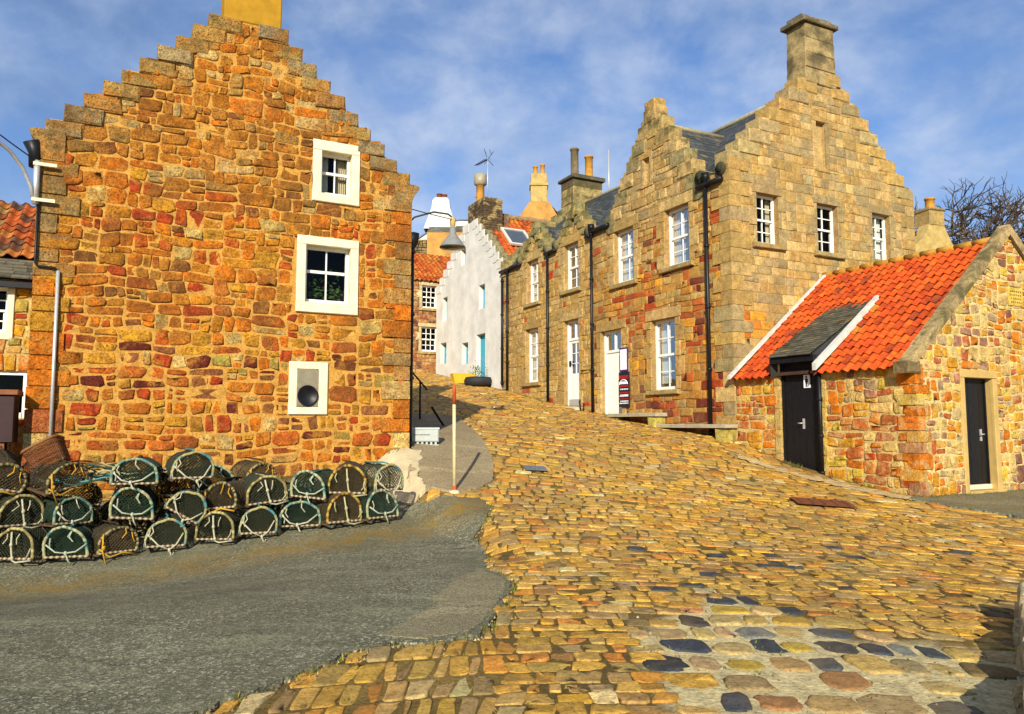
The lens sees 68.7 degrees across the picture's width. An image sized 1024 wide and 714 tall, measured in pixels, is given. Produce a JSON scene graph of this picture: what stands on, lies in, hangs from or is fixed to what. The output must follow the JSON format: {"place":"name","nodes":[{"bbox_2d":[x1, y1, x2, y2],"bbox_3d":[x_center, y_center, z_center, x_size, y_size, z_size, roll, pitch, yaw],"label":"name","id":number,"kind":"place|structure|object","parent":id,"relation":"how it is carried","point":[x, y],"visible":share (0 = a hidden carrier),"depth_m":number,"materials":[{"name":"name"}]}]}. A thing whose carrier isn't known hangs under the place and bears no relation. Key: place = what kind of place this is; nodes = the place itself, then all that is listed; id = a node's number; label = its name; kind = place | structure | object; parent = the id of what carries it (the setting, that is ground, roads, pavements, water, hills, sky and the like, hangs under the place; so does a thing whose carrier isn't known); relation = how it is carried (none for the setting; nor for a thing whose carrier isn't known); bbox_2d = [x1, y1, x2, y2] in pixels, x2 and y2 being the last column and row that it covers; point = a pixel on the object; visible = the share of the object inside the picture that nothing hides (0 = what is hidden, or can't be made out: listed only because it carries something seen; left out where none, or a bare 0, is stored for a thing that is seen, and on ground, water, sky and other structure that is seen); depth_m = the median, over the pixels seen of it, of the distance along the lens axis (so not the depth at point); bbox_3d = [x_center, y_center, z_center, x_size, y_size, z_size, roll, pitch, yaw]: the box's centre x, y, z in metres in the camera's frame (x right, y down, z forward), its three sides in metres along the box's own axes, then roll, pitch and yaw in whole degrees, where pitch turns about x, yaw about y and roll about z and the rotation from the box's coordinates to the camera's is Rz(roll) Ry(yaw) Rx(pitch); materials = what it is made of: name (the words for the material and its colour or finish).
{"place":"outdoors","nodes":[
{"label":"outdoors","id":0,"kind":"place"},
{"bbox_2d":[0,477,510,713],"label":"asphalt yard","id":1,"kind":"structure","parent":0,"point":[192,627],"depth_m":6.30,"materials":[{"name":"grey asphalt"}]},
{"bbox_2d":[0,529,8,556],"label":"lobster creel","id":2,"kind":"object","parent":1,"relation":"on","point":[2,530],"visible":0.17,"depth_m":9.58,"materials":[{"name":"black fabric"}]},
{"bbox_2d":[0,488,37,529],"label":"lobster creel","id":3,"kind":"object","parent":2,"relation":"on","point":[23,492],"visible":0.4,"depth_m":9.48,"materials":[{"name":"black fabric"}]},
{"bbox_2d":[0,446,27,497],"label":"lobster creel","id":4,"kind":"object","parent":3,"relation":"on","point":[11,458],"visible":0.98,"depth_m":9.39,"materials":[{"name":"brown fabric"}]},
{"bbox_2d":[0,510,52,541],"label":"lobster creel","id":5,"kind":"object","parent":1,"relation":"on","point":[28,530],"visible":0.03,"depth_m":10.01,"materials":[{"name":"black fabric"}]},
{"bbox_2d":[13,471,56,507],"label":"lobster creel","id":6,"kind":"object","parent":5,"relation":"on","point":[35,494],"visible":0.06,"depth_m":10.01,"materials":[{"name":"brown fabric"}]},
{"bbox_2d":[36,460,109,485],"bbox_3d":[-5.770,1.535,9.991,0.917,0.294,0.518,3,-6,-27],"label":"wire hoop frame","id":7,"kind":"object","parent":6,"relation":"on","point":[84,461],"visible":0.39,"depth_m":10.19,"materials":[{"name":"metal"}]},
{"bbox_2d":[0,524,64,563],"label":"lobster creel","id":8,"kind":"object","parent":1,"relation":"on","point":[33,551],"visible":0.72,"depth_m":9.20,"materials":[{"name":"black fabric"}]},
{"bbox_2d":[0,492,44,528],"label":"lobster creel","id":9,"kind":"object","parent":8,"relation":"on","point":[27,505],"visible":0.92,"depth_m":9.38,"materials":[{"name":"black fabric"}]},
{"bbox_2d":[42,520,100,563],"bbox_3d":[-5.597,2.351,9.586,0.543,0.473,0.724,1,-5,-13],"label":"lobster creel","id":10,"kind":"object","parent":1,"relation":"on","point":[76,548],"visible":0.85,"depth_m":9.34,"materials":[{"name":"green fabric"}]},
{"bbox_2d":[29,494,93,526],"bbox_3d":[-5.815,2.001,9.703,0.663,0.435,0.504,-5,-9,32],"label":"lobster creel","id":11,"kind":"object","parent":10,"relation":"on","point":[60,515],"visible":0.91,"depth_m":9.61,"materials":[{"name":"green fabric"}]},
{"bbox_2d":[18,456,88,505],"bbox_3d":[-5.870,1.524,9.619,0.675,0.541,0.563,10,12,27],"label":"lobster creel","id":12,"kind":"object","parent":11,"relation":"on","point":[56,473],"visible":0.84,"depth_m":9.47,"materials":[{"name":"black fabric"}]},
{"bbox_2d":[20,434,72,473],"bbox_3d":[-5.989,1.273,9.676,0.493,0.338,0.390,-30,-6,-13],"label":"wicker basket","id":13,"kind":"object","parent":12,"relation":"on","point":[52,450],"visible":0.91,"depth_m":9.53,"materials":[{"name":"brown wicker"}]},
{"bbox_2d":[61,506,101,534],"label":"lobster creel","id":14,"kind":"object","parent":1,"relation":"on","point":[97,513],"visible":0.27,"depth_m":10.28,"materials":[{"name":"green fabric"}]},
{"bbox_2d":[55,482,102,513],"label":"lobster creel","id":15,"kind":"object","parent":14,"relation":"on","point":[95,490],"visible":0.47,"depth_m":10.22,"materials":[{"name":"brown fabric"}]},
{"bbox_2d":[83,520,139,564],"bbox_3d":[-5.207,2.398,9.718,0.670,0.531,0.514,-5,-7,43],"label":"lobster creel","id":16,"kind":"object","parent":1,"relation":"on","point":[110,531],"visible":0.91,"depth_m":9.61,"materials":[{"name":"brown fabric"}]},
{"bbox_2d":[108,485,157,525],"bbox_3d":[-5.075,1.968,10.096,0.560,0.510,0.712,7,-6,-21],"label":"lobster creel","id":17,"kind":"object","parent":16,"relation":"on","point":[131,513],"visible":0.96,"depth_m":9.89,"materials":[{"name":"green fabric"}]},
{"bbox_2d":[109,455,163,489],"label":"lobster creel","id":18,"kind":"object","parent":17,"relation":"on","point":[154,476],"visible":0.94,"depth_m":9.86,"materials":[{"name":"green fabric"}]},
{"bbox_2d":[6,462,180,485],"bbox_3d":[-5.442,1.528,9.898,2.045,0.282,0.748,4,-7,-38],"label":"rope tangle","id":19,"kind":"object","parent":18,"relation":"on","point":[104,477],"visible":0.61,"depth_m":9.81,"materials":[{"name":"teal fabric"}]},
{"bbox_2d":[98,498,148,532],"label":"lobster creel","id":20,"kind":"object","parent":1,"relation":"on","point":[129,523],"visible":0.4,"depth_m":10.49,"materials":[{"name":"black fabric"}]},
{"bbox_2d":[112,473,170,507],"bbox_3d":[-5.313,1.897,10.764,0.554,0.482,0.685,1,-2,-2],"label":"lobster creel","id":21,"kind":"object","parent":20,"relation":"on","point":[117,488],"visible":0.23,"depth_m":10.51,"materials":[{"name":"black fabric"}]},
{"bbox_2d":[143,512,187,554],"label":"lobster creel","id":22,"kind":"object","parent":1,"relation":"on","point":[159,540],"visible":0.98,"depth_m":9.80,"materials":[{"name":"fabric"}]},
{"bbox_2d":[163,488,206,526],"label":"lobster creel","id":23,"kind":"object","parent":22,"relation":"on","point":[193,505],"visible":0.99,"depth_m":9.98,"materials":[{"name":"fabric"}]},
{"bbox_2d":[163,448,214,486],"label":"lobster creel","id":24,"kind":"object","parent":23,"relation":"on","point":[206,463],"visible":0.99,"depth_m":10.16,"materials":[{"name":"fabric"}]},
{"bbox_2d":[143,496,192,527],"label":"lobster creel","id":25,"kind":"object","parent":1,"relation":"on","point":[161,511],"visible":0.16,"depth_m":10.62,"materials":[{"name":"black fabric"}]},
{"bbox_2d":[155,465,210,504],"bbox_3d":[-4.749,1.871,10.853,0.566,0.591,0.661,4,-3,0],"label":"lobster creel","id":26,"kind":"object","parent":25,"relation":"on","point":[174,485],"visible":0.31,"depth_m":10.62,"materials":[{"name":"brown fabric"}]},
{"bbox_2d":[197,493,239,517],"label":"lobster creel","id":27,"kind":"object","parent":1,"relation":"on","point":[218,504],"visible":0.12,"depth_m":10.83,"materials":[{"name":"black fabric"}]},
{"bbox_2d":[190,464,234,492],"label":"lobster creel","id":28,"kind":"object","parent":27,"relation":"on","point":[225,472],"visible":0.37,"depth_m":10.93,"materials":[{"name":"black fabric"}]},
{"bbox_2d":[194,508,249,542],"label":"lobster creel","id":29,"kind":"object","parent":1,"relation":"on","point":[226,519],"visible":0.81,"depth_m":10.02,"materials":[{"name":"black fabric"}]},
{"bbox_2d":[202,477,257,522],"bbox_3d":[-3.930,1.974,10.462,0.520,0.590,0.665,-7,-7,10],"label":"lobster creel","id":30,"kind":"object","parent":29,"relation":"on","point":[231,487],"visible":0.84,"depth_m":10.25,"materials":[{"name":"brown fabric"}]},
{"bbox_2d":[239,488,276,514],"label":"lobster creel","id":31,"kind":"object","parent":1,"relation":"on","point":[273,507],"visible":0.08,"depth_m":11.10,"materials":[{"name":"brown fabric"}]},
{"bbox_2d":[230,457,276,489],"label":"lobster creel","id":32,"kind":"object","parent":31,"relation":"on","point":[251,467],"visible":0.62,"depth_m":11.25,"materials":[{"name":"brown fabric"}]},
{"bbox_2d":[238,502,277,541],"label":"lobster creel","id":33,"kind":"object","parent":1,"relation":"on","point":[250,512],"visible":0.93,"depth_m":10.20,"materials":[{"name":"fabric"}]},
{"bbox_2d":[237,472,288,506],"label":"lobster creel","id":34,"kind":"object","parent":33,"relation":"on","point":[278,485],"visible":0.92,"depth_m":10.48,"materials":[{"name":"black fabric"}]},
{"bbox_2d":[271,481,314,512],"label":"lobster creel","id":35,"kind":"object","parent":1,"relation":"on","point":[288,490],"visible":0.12,"depth_m":11.29,"materials":[{"name":"brown fabric"}]},
{"bbox_2d":[279,497,321,531],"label":"lobster creel","id":36,"kind":"object","parent":1,"relation":"on","point":[297,507],"visible":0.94,"depth_m":10.51,"materials":[{"name":"green fabric"}]},
{"bbox_2d":[290,468,342,503],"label":"lobster creel","id":37,"kind":"object","parent":36,"relation":"on","point":[319,474],"visible":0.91,"depth_m":10.60,"materials":[{"name":"green fabric"}]},
{"bbox_2d":[311,477,350,505],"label":"lobster creel","id":38,"kind":"object","parent":1,"relation":"on","point":[326,485],"visible":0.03,"depth_m":11.59,"materials":[{"name":"brown fabric"}]},
{"bbox_2d":[306,491,363,525],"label":"lobster creel","id":39,"kind":"object","parent":1,"relation":"on","point":[326,514],"visible":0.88,"depth_m":10.61,"materials":[{"name":"brown fabric"}]},
{"bbox_2d":[327,461,367,496],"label":"lobster creel","id":40,"kind":"object","parent":39,"relation":"on","point":[346,471],"visible":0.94,"depth_m":10.73,"materials":[{"name":"brown fabric"}]},
{"bbox_2d":[343,488,399,522],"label":"lobster creel","id":41,"kind":"object","parent":1,"relation":"on","point":[368,502],"visible":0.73,"depth_m":10.84,"materials":[{"name":"green fabric"}]},
{"bbox_2d":[352,461,403,498],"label":"lobster creel","id":42,"kind":"object","parent":41,"relation":"on","point":[378,467],"visible":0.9,"depth_m":10.98,"materials":[{"name":"fabric"}]},
{"bbox_2d":[377,569,505,638],"bbox_3d":[-0.393,2.172,6.660,0.653,0.118,2.392,-1,-5,14],"label":"asphalt patch","id":43,"kind":"object","parent":1,"relation":"in","point":[474,596],"visible":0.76,"depth_m":6.32,"materials":[{"name":"grey asphalt"}]},
{"bbox_2d":[365,448,425,505],"bbox_3d":[-1.723,2.026,12.762,1.044,0.877,2.114,3,-6,-27],"label":"concrete strip","id":44,"kind":"object","parent":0,"point":[412,492],"visible":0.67,"depth_m":12.61,"materials":[{"name":"beige concrete"}]},
{"bbox_2d":[407,413,493,492],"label":"asphalt path","id":45,"kind":"structure","parent":0,"point":[474,464],"depth_m":13.64,"materials":[{"name":"grey asphalt"}]},
{"bbox_2d":[412,427,439,444],"bbox_3d":[-1.721,1.544,14.518,0.620,0.355,0.382,1,-5,-7],"label":"plastic crate","id":46,"kind":"object","parent":45,"relation":"on","point":[425,434],"visible":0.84,"depth_m":14.35,"materials":[{"name":"white plastic"}]},
{"bbox_2d":[413,372,444,425],"bbox_3d":[-1.996,1.106,17.873,0.600,1.717,1.744,3,-6,-27],"label":"iron handrail","id":47,"kind":"object","parent":45,"relation":"on","point":[433,409],"visible":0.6,"depth_m":18.54,"materials":[{"name":"black metal"}]},
{"bbox_2d":[449,385,459,493],"bbox_3d":[-0.897,1.286,11.772,0.194,1.700,0.197,0,-5,0],"label":"marker post","id":48,"kind":"object","parent":45,"relation":"on","point":[454,491],"visible":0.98,"depth_m":11.75,"materials":[{"name":"beige paint"}]},
{"bbox_2d":[427,164,557,256],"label":"orange gable house","id":49,"kind":"structure","parent":0,"point":[538,206],"depth_m":43.08,"materials":[{"name":"paint"}]},
{"bbox_2d":[0,0,1023,243],"label":"sky","id":50,"kind":"structure","parent":0,"point":[939,84],"materials":[{"name":"blue"}]},
{"bbox_2d":[8,373,1023,713],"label":"ground","id":51,"kind":"structure","parent":0,"point":[994,695],"depth_m":5.48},
{"bbox_2d":[0,389,23,487],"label":"maroon crate","id":52,"kind":"object","parent":51,"relation":"on","point":[9,408],"visible":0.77,"depth_m":10.86,"materials":[{"name":"paint"}]},
{"bbox_2d":[0,200,35,487],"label":"pantiled cottage","id":53,"kind":"structure","parent":51,"relation":"on","point":[17,227],"depth_m":12.18,"materials":[{"name":"stone"}]},
{"bbox_2d":[0,289,7,331],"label":"window","id":54,"kind":"structure","parent":53,"relation":"in","point":[3,292],"depth_m":12.87,"materials":[{"name":"white paint"}]},
{"bbox_2d":[0,371,26,417],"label":"window","id":55,"kind":"structure","parent":53,"relation":"in","point":[9,380],"depth_m":12.79,"materials":[{"name":"white paint"}]},
{"bbox_2d":[21,0,419,503],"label":"gable house","id":56,"kind":"structure","parent":51,"relation":"on","point":[226,239],"depth_m":12.71,"materials":[{"name":"stone"}]},
{"bbox_2d":[0,134,56,204],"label":"wall lamp","id":57,"kind":"object","parent":56,"relation":"attached to","point":[34,190],"visible":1,"depth_m":11.43,"materials":[{"name":"metal"}]},
{"bbox_2d":[305,246,348,303],"bbox_3d":[-3.574,-1.431,14.004,1.300,1.530,0.915,3,-6,-27],"label":"window","id":58,"kind":"structure","parent":56,"relation":"in","point":[326,269],"depth_m":14.41,"materials":[{"name":"white paint"}]},
{"bbox_2d":[321,153,349,195],"bbox_3d":[-3.472,-3.299,14.223,1.050,1.290,0.915,3,-6,-27],"label":"window","id":59,"kind":"structure","parent":56,"relation":"in","point":[335,172],"depth_m":13.98,"materials":[{"name":"white paint"}]},
{"bbox_2d":[412,209,451,219],"bbox_3d":[-1.632,-2.877,15.063,0.034,0.199,1.693,-3,-6,27],"label":"wire","id":60,"kind":"object","parent":56,"relation":"attached to","point":[431,214],"visible":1,"depth_m":15.08,"materials":[{"name":"black paint"}]},
{"bbox_2d":[412,211,465,250],"bbox_3d":[-1.814,-2.610,15.796,1.684,0.937,0.556,0,-5,0],"label":"hanging lamp","id":61,"kind":"object","parent":56,"relation":"attached to","point":[452,241],"visible":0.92,"depth_m":15.72,"materials":[{"name":"metal"}]},
{"bbox_2d":[413,253,450,373],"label":"red roofed house","id":62,"kind":"structure","parent":51,"relation":"on","point":[428,271],"depth_m":36.08,"materials":[{"name":"stone"}]},
{"bbox_2d":[418,326,435,354],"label":"window","id":63,"kind":"structure","parent":62,"relation":"in","point":[428,334],"depth_m":36.84,"materials":[{"name":"white paint"}]},
{"bbox_2d":[421,286,436,311],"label":"window","id":64,"kind":"structure","parent":62,"relation":"in","point":[428,292],"depth_m":37.02,"materials":[{"name":"white paint"}]},
{"bbox_2d":[414,193,467,254],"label":"white chimney house","id":65,"kind":"structure","parent":51,"relation":"on","point":[440,203],"depth_m":44.84,"materials":[{"name":"paint"}]},
{"bbox_2d":[436,173,550,388],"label":"white house","id":66,"kind":"structure","parent":51,"relation":"on","point":[493,236],"depth_m":32.16,"materials":[{"name":"paint"}]},
{"bbox_2d":[444,344,445,363],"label":"window","id":67,"kind":"structure","parent":66,"relation":"in","point":[444,344],"depth_m":35.30,"materials":[{"name":"teal paint"}]},
{"bbox_2d":[466,343,467,363],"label":"window","id":68,"kind":"structure","parent":66,"relation":"in","point":[467,343],"depth_m":32.99,"materials":[{"name":"teal paint"}]},
{"bbox_2d":[481,334,484,375],"bbox_3d":[-1.083,0.066,31.272,0.100,2.050,0.880,3,-6,-27],"label":"door","id":69,"kind":"structure","parent":66,"relation":"in","point":[482,336],"depth_m":31.51,"materials":[{"name":"teal paint"}]},
{"bbox_2d":[474,149,493,196],"bbox_3d":[-1.271,-7.877,33.151,0.457,2.507,1.183,3,-6,-27],"label":"television aerial","id":70,"kind":"object","parent":66,"relation":"on","point":[484,160],"visible":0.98,"depth_m":32.78,"materials":[{"name":"metal"}]},
{"bbox_2d":[483,286,484,307],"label":"window","id":71,"kind":"structure","parent":66,"relation":"in","point":[483,286],"depth_m":31.62,"materials":[{"name":"teal paint"}]},
{"bbox_2d":[499,147,619,411],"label":"row house","id":72,"kind":"structure","parent":51,"relation":"on","point":[544,272],"depth_m":26.49,"materials":[{"name":"stone"}]},
{"bbox_2d":[529,329,537,381],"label":"window","id":73,"kind":"structure","parent":72,"relation":"in","point":[533,334],"depth_m":27.59,"materials":[{"name":"white paint"}]},
{"bbox_2d":[531,260,537,302],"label":"window","id":74,"kind":"structure","parent":72,"relation":"in","point":[534,265],"depth_m":27.73,"materials":[{"name":"white paint"}]},
{"bbox_2d":[567,320,578,405],"bbox_3d":[2.477,0.203,24.961,0.930,2.910,1.430,3,-6,-27],"label":"door","id":75,"kind":"structure","parent":72,"relation":"in","point":[572,326],"depth_m":25.04,"materials":[{"name":"white paint"}]},
{"bbox_2d":[568,243,578,289],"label":"window","id":76,"kind":"structure","parent":72,"relation":"in","point":[573,281],"depth_m":25.42,"materials":[{"name":"white paint"}]},
{"bbox_2d":[588,13,915,441],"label":"corner house","id":77,"kind":"structure","parent":51,"relation":"on","point":[715,254],"depth_m":20.18,"materials":[{"name":"stone"}]},
{"bbox_2d":[604,330,621,414],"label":"door","id":78,"kind":"structure","parent":77,"relation":"in","point":[612,340],"depth_m":22.93,"materials":[{"name":"white paint"}]},
{"bbox_2d":[619,347,629,406],"bbox_3d":[3.272,0.590,21.931,0.065,1.740,0.490,3,-6,-27],"label":"menu board","id":79,"kind":"object","parent":77,"relation":"attached to","point":[624,389],"visible":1,"depth_m":21.91,"materials":[{"name":"white paper"}]},
{"bbox_2d":[618,228,633,282],"bbox_3d":[3.858,-2.993,22.569,0.915,2.110,1.480,3,-6,-27],"label":"window","id":80,"kind":"structure","parent":77,"relation":"in","point":[625,254],"depth_m":22.71,"materials":[{"name":"white paint"}]},
{"bbox_2d":[655,317,675,389],"bbox_3d":[4.659,-0.046,20.726,0.915,2.430,1.530,3,-6,-27],"label":"window","id":81,"kind":"structure","parent":77,"relation":"in","point":[665,329],"depth_m":20.91,"materials":[{"name":"white paint"}]},
{"bbox_2d":[669,205,689,265],"bbox_3d":[4.961,-3.236,20.417,0.915,2.090,1.500,3,-6,-27],"label":"window","id":82,"kind":"structure","parent":77,"relation":"in","point":[678,218],"depth_m":20.53,"materials":[{"name":"white paint"}]},
{"bbox_2d":[756,195,774,243],"bbox_3d":[6.195,-3.436,19.468,1.250,1.780,0.915,3,-6,-27],"label":"window","id":83,"kind":"structure","parent":77,"relation":"in","point":[765,207],"depth_m":19.32,"materials":[{"name":"white paint"}]},
{"bbox_2d":[817,206,833,252],"bbox_3d":[8.124,-3.359,20.448,1.280,1.800,0.915,3,-6,-27],"label":"window","id":84,"kind":"structure","parent":77,"relation":"in","point":[825,239],"depth_m":20.66,"materials":[{"name":"white paint"}]},
{"bbox_2d":[872,215,885,259],"bbox_3d":[10.035,-3.287,21.419,1.230,1.810,0.915,3,-6,-27],"label":"window","id":85,"kind":"structure","parent":77,"relation":"in","point":[879,243],"depth_m":21.21,"materials":[{"name":"white paint"}]},
{"bbox_2d":[727,224,1023,495],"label":"pantiled outhouse","id":86,"kind":"structure","parent":51,"relation":"on","point":[902,374],"depth_m":15.17,"materials":[{"name":"stone"}]},
{"bbox_2d":[781,362,819,471],"bbox_3d":[6.283,1.319,16.234,0.174,2.470,1.060,3,-6,-27],"label":"door","id":87,"kind":"structure","parent":86,"relation":"in","point":[799,403],"depth_m":16.29,"materials":[{"name":"black paint"}]},
{"bbox_2d":[964,378,991,489],"bbox_3d":[9.091,1.507,14.778,0.910,2.165,0.163,3,-6,-27],"label":"door","id":88,"kind":"structure","parent":86,"relation":"in","point":[975,393],"depth_m":14.86,"materials":[{"name":"black paint"}]},
{"bbox_2d":[914,173,1023,244],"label":"bare tree","id":89,"kind":"object","parent":51,"relation":"on","point":[987,231],"visible":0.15,"depth_m":46.37,"materials":[{"name":"brown plant"}]},
{"bbox_2d":[1012,582,1023,713],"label":"parapet wall","id":90,"kind":"structure","parent":51,"relation":"on","point":[1018,640],"depth_m":4.82,"materials":[{"name":"stone"}]},
{"bbox_2d":[206,373,1023,713],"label":"cobbled street","id":91,"kind":"structure","parent":0,"point":[634,695],"depth_m":7.55,"materials":[{"name":"stone"}]},
{"bbox_2d":[450,373,475,382],"bbox_3d":[-2.050,0.901,31.345,1.000,0.400,0.600,2,-5,-17],"label":"yellow trough","id":92,"kind":"object","parent":91,"relation":"on","point":[457,377],"visible":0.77,"depth_m":31.05,"materials":[{"name":"plastic"}]},
{"bbox_2d":[464,360,491,385],"bbox_3d":[-1.360,0.528,30.274,1.160,1.311,1.142,0,-5,0],"label":"tyre planter","id":93,"kind":"object","parent":91,"relation":"on","point":[480,380],"visible":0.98,"depth_m":29.82,"materials":[{"name":"black rubber"}]},
{"bbox_2d":[522,465,547,470],"bbox_3d":[0.420,2.010,13.595,0.420,0.103,0.300,1,-5,-11],"label":"drain cover","id":94,"kind":"object","parent":91,"relation":"on","point":[533,467],"visible":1,"depth_m":13.58,"materials":[{"name":"grey metal"}]},
{"bbox_2d":[574,399,584,410],"bbox_3d":[2.142,1.535,23.656,0.410,0.405,0.228,-5,-7,45],"label":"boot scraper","id":95,"kind":"object","parent":91,"relation":"on","point":[578,408],"visible":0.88,"depth_m":23.57,"materials":[{"name":"white paint"}]},
{"bbox_2d":[171,388,1023,713],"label":"grass tufts","id":96,"kind":"object","parent":91,"relation":"on","point":[617,576],"visible":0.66,"depth_m":7.01,"materials":[{"name":"plant"}]},
{"bbox_2d":[608,413,666,426],"bbox_3d":[3.489,1.879,21.041,0.409,0.596,2.245,3,-6,-27],"label":"stone bench","id":97,"kind":"object","parent":91,"relation":"on","point":[654,419],"visible":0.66,"depth_m":20.24,"materials":[{"name":"beige stone"}]},
{"bbox_2d":[657,424,737,442],"bbox_3d":[4.608,2.000,18.827,0.414,0.630,2.584,3,-6,-27],"label":"stone bench","id":98,"kind":"object","parent":91,"relation":"on","point":[724,432],"visible":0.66,"depth_m":17.86,"materials":[{"name":"beige stone"}]},
{"bbox_2d":[731,451,914,500],"bbox_3d":[6.004,2.349,15.054,0.769,0.810,4.128,4,-6,-37],"label":"concrete footing","id":99,"kind":"object","parent":91,"relation":"on","point":[829,481],"visible":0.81,"depth_m":14.75,"materials":[{"name":"beige concrete"}]},
{"bbox_2d":[790,497,857,507],"bbox_3d":[5.200,2.426,12.534,0.950,0.128,0.550,-1,-5,6],"label":"manhole cover","id":100,"kind":"object","parent":91,"relation":"on","point":[825,502],"visible":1,"depth_m":12.52,"materials":[{"name":"metal"}]},
{"bbox_2d":[914,197,952,252],"bbox_3d":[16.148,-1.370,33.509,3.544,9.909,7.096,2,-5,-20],"label":"chimney","id":101,"kind":"object","parent":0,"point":[931,233],"visible":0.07,"depth_m":30.59,"materials":[{"name":"stone"}]},
{"bbox_2d":[910,489,1023,518],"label":"asphalt forecourt","id":102,"kind":"structure","parent":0,"point":[1009,503],"depth_m":13.40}
]}

